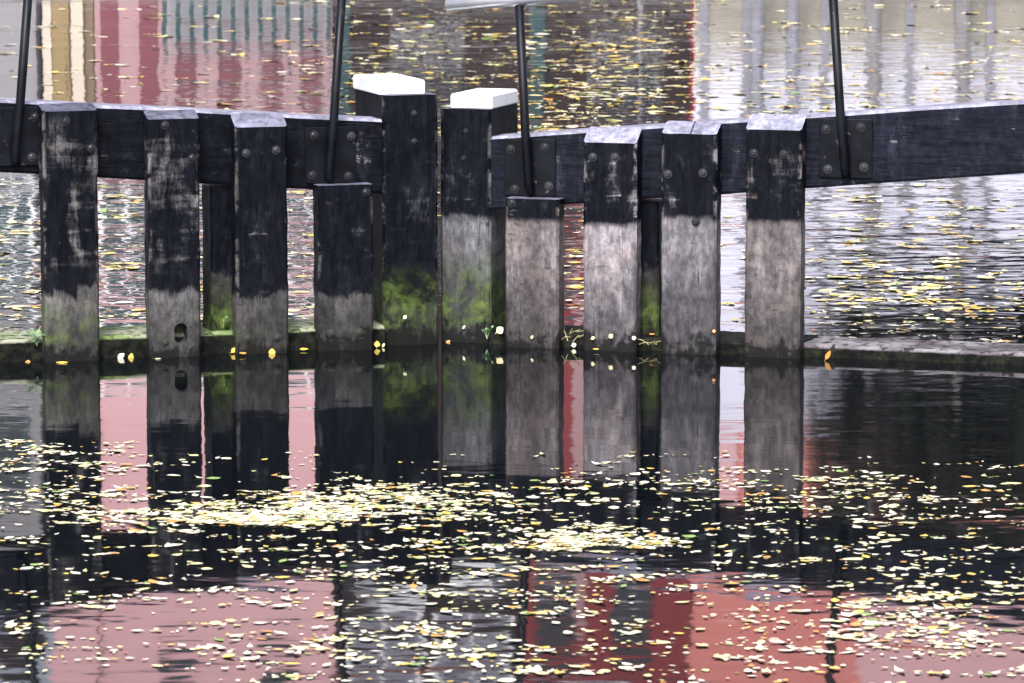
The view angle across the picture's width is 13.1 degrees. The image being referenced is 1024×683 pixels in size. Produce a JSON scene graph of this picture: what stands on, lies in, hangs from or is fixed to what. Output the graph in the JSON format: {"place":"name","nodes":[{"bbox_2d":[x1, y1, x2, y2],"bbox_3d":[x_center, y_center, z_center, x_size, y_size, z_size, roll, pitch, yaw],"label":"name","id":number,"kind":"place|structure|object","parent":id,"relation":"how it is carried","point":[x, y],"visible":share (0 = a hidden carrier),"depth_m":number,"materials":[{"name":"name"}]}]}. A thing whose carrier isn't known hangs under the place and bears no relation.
{"place":"outdoors","nodes":[
{"label":"outdoors","id":0,"kind":"place"},
{"bbox_2d":[0,0,1023,682],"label":"water","id":1,"kind":"structure","parent":0,"point":[502,416],"depth_m":17.75,"materials":[{"name":"black liquid"}]},
{"bbox_2d":[86,605,100,607],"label":"floating leaf","id":2,"kind":"object","parent":1,"relation":"on","point":[92,606],"visible":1,"depth_m":13.95,"materials":[{"name":"beige plant"}]},
{"bbox_2d":[207,644,220,646],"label":"floating leaf","id":3,"kind":"object","parent":1,"relation":"on","point":[214,645],"visible":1,"depth_m":13.33,"materials":[{"name":"white plant"}]},
{"bbox_2d":[209,621,221,624],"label":"floating leaf","id":4,"kind":"object","parent":1,"relation":"on","point":[215,622],"visible":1,"depth_m":13.69,"materials":[{"name":"beige plant"}]},
{"bbox_2d":[0,0,437,361],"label":"lock gate","id":5,"kind":"structure","parent":1,"relation":"in","point":[367,173],"depth_m":19.97,"materials":[{"name":"black wood"}]},
{"bbox_2d":[22,328,46,345],"bbox_3d":[-2.114,-0.019,19.766,0.116,0.081,0.079,1,7,8],"label":"weed","id":6,"kind":"object","parent":5,"relation":"attached to","point":[34,335],"visible":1,"depth_m":19.76,"materials":[{"name":"green plant"}]},
{"bbox_2d":[245,600,259,602],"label":"floating leaf","id":7,"kind":"object","parent":1,"relation":"on","point":[251,601],"visible":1,"depth_m":14.04,"materials":[{"name":"white plant"}]},
{"bbox_2d":[271,604,287,606],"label":"floating leaf","id":8,"kind":"object","parent":1,"relation":"on","point":[280,605],"visible":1,"depth_m":13.96,"materials":[{"name":"white plant"}]},
{"bbox_2d":[345,652,356,655],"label":"floating leaf","id":9,"kind":"object","parent":1,"relation":"on","point":[351,654],"visible":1,"depth_m":13.19,"materials":[{"name":"white plant"}]},
{"bbox_2d":[359,637,373,640],"bbox_3d":[-0.441,0.898,13.417,0.044,0.005,0.064,3,8,20],"label":"floating leaf","id":10,"kind":"object","parent":1,"relation":"on","point":[365,639],"visible":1,"depth_m":13.42,"materials":[{"name":"white plant"}]},
{"bbox_2d":[440,645,454,647],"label":"floating leaf","id":11,"kind":"object","parent":1,"relation":"on","point":[447,646],"visible":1,"depth_m":13.30,"materials":[{"name":"white plant"}]},
{"bbox_2d":[470,654,481,657],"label":"floating leaf","id":12,"kind":"object","parent":1,"relation":"on","point":[476,656],"visible":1,"depth_m":13.16,"materials":[{"name":"beige plant"}]},
{"bbox_2d":[495,635,506,638],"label":"floating leaf","id":13,"kind":"object","parent":1,"relation":"on","point":[501,637],"visible":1,"depth_m":13.46,"materials":[{"name":"beige plant"}]},
{"bbox_2d":[0,0,1023,682],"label":"fallen leaves","id":14,"kind":"object","parent":1,"relation":"on","point":[254,518],"visible":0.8,"depth_m":15.74,"materials":[{"name":"beige plant"}]},
{"bbox_2d":[529,667,541,671],"bbox_3d":[0.067,0.956,12.962,0.043,0.004,0.042,-2,8,-16],"label":"floating leaf","id":15,"kind":"object","parent":1,"relation":"on","point":[536,669],"visible":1,"depth_m":12.97,"materials":[{"name":"white plant"}]},
{"bbox_2d":[580,671,594,673],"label":"floating leaf","id":16,"kind":"object","parent":1,"relation":"on","point":[586,672],"visible":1,"depth_m":12.93,"materials":[{"name":"white plant"}]},
{"bbox_2d":[615,629,636,633],"bbox_3d":[0.347,0.881,13.521,0.078,0.009,0.030,3,11,9],"label":"floating leaf","id":17,"kind":"object","parent":1,"relation":"on","point":[625,632],"visible":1,"depth_m":13.52,"materials":[{"name":"white plant"}]},
{"bbox_2d":[619,666,633,668],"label":"floating leaf","id":18,"kind":"object","parent":1,"relation":"on","point":[626,667],"visible":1,"depth_m":12.99,"materials":[{"name":"white plant"}]},
{"bbox_2d":[630,574,645,576],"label":"floating leaf","id":19,"kind":"object","parent":1,"relation":"on","point":[638,575],"visible":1,"depth_m":14.48,"materials":[{"name":"beige plant"}]},
{"bbox_2d":[656,641,673,643],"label":"floating leaf","id":20,"kind":"object","parent":1,"relation":"on","point":[662,642],"visible":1,"depth_m":13.38,"materials":[{"name":"beige plant"}]},
{"bbox_2d":[713,655,730,657],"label":"floating leaf","id":21,"kind":"object","parent":1,"relation":"on","point":[721,656],"visible":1,"depth_m":13.16,"materials":[{"name":"beige plant"}]},
{"bbox_2d":[441,0,1023,365],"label":"lock gate","id":22,"kind":"structure","parent":1,"relation":"in","point":[651,264],"depth_m":20.00,"materials":[{"name":"black wood"}]},
{"bbox_2d":[482,325,492,338],"bbox_3d":[-0.114,-0.043,20.361,0.066,0.065,0.036,2,8,17],"label":"weed","id":23,"kind":"object","parent":22,"relation":"attached to","point":[484,331],"visible":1,"depth_m":20.36,"materials":[{"name":"green plant"}]},
{"bbox_2d":[496,327,502,333],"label":"caught leaf","id":24,"kind":"object","parent":22,"relation":"attached to","point":[499,330],"visible":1,"depth_m":20.31,"materials":[{"name":"white plant"}]},
{"bbox_2d":[561,328,582,340],"bbox_3d":[0.269,-0.033,20.266,0.219,0.058,0.146,0,7,2],"label":"grass tuft","id":25,"kind":"object","parent":22,"relation":"attached to","point":[570,333],"visible":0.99,"depth_m":20.26,"materials":[{"name":"beige plant"}]},
{"bbox_2d":[639,339,660,344],"bbox_3d":[0.637,-0.006,20.157,0.163,0.032,0.165,1,7,8],"label":"grass tuft","id":26,"kind":"object","parent":22,"relation":"attached to","point":[654,342],"visible":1,"depth_m":20.11,"materials":[{"name":"beige plant"}]},
{"bbox_2d":[825,351,830,359],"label":"caught leaf","id":27,"kind":"object","parent":22,"relation":"attached to","point":[827,355],"visible":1,"depth_m":19.79,"materials":[{"name":"orange plant"}]},
{"bbox_2d":[841,612,852,615],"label":"floating leaf","id":28,"kind":"object","parent":1,"relation":"on","point":[846,614],"visible":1,"depth_m":13.82,"materials":[{"name":"white plant"}]},
{"bbox_2d":[841,634,855,636],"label":"floating leaf","id":29,"kind":"object","parent":1,"relation":"on","point":[851,635],"visible":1,"depth_m":13.47,"materials":[{"name":"white plant"}]},
{"bbox_2d":[850,621,860,625],"bbox_3d":[1.053,0.867,13.654,0.034,0.004,0.072,5,12,17],"label":"floating leaf","id":30,"kind":"object","parent":1,"relation":"on","point":[857,623],"visible":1,"depth_m":13.67,"materials":[{"name":"plant"}]},
{"bbox_2d":[849,557,862,559],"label":"floating leaf","id":31,"kind":"object","parent":1,"relation":"on","point":[856,558],"visible":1,"depth_m":14.79,"materials":[{"name":"beige plant"}]},
{"bbox_2d":[856,600,869,602],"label":"floating leaf","id":32,"kind":"object","parent":1,"relation":"on","point":[863,601],"visible":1,"depth_m":14.03,"materials":[{"name":"beige plant"}]},
{"bbox_2d":[862,622,873,624],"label":"floating leaf","id":33,"kind":"object","parent":1,"relation":"on","point":[867,623],"visible":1,"depth_m":13.66,"materials":[{"name":"white plant"}]},
{"bbox_2d":[910,626,925,628],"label":"floating leaf","id":34,"kind":"object","parent":1,"relation":"on","point":[918,628],"visible":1,"depth_m":13.62,"materials":[{"name":"white plant"}]},
{"bbox_2d":[962,594,975,596],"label":"floating leaf","id":35,"kind":"object","parent":1,"relation":"on","point":[970,595],"visible":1,"depth_m":14.14,"materials":[{"name":"beige plant"}]}
]}

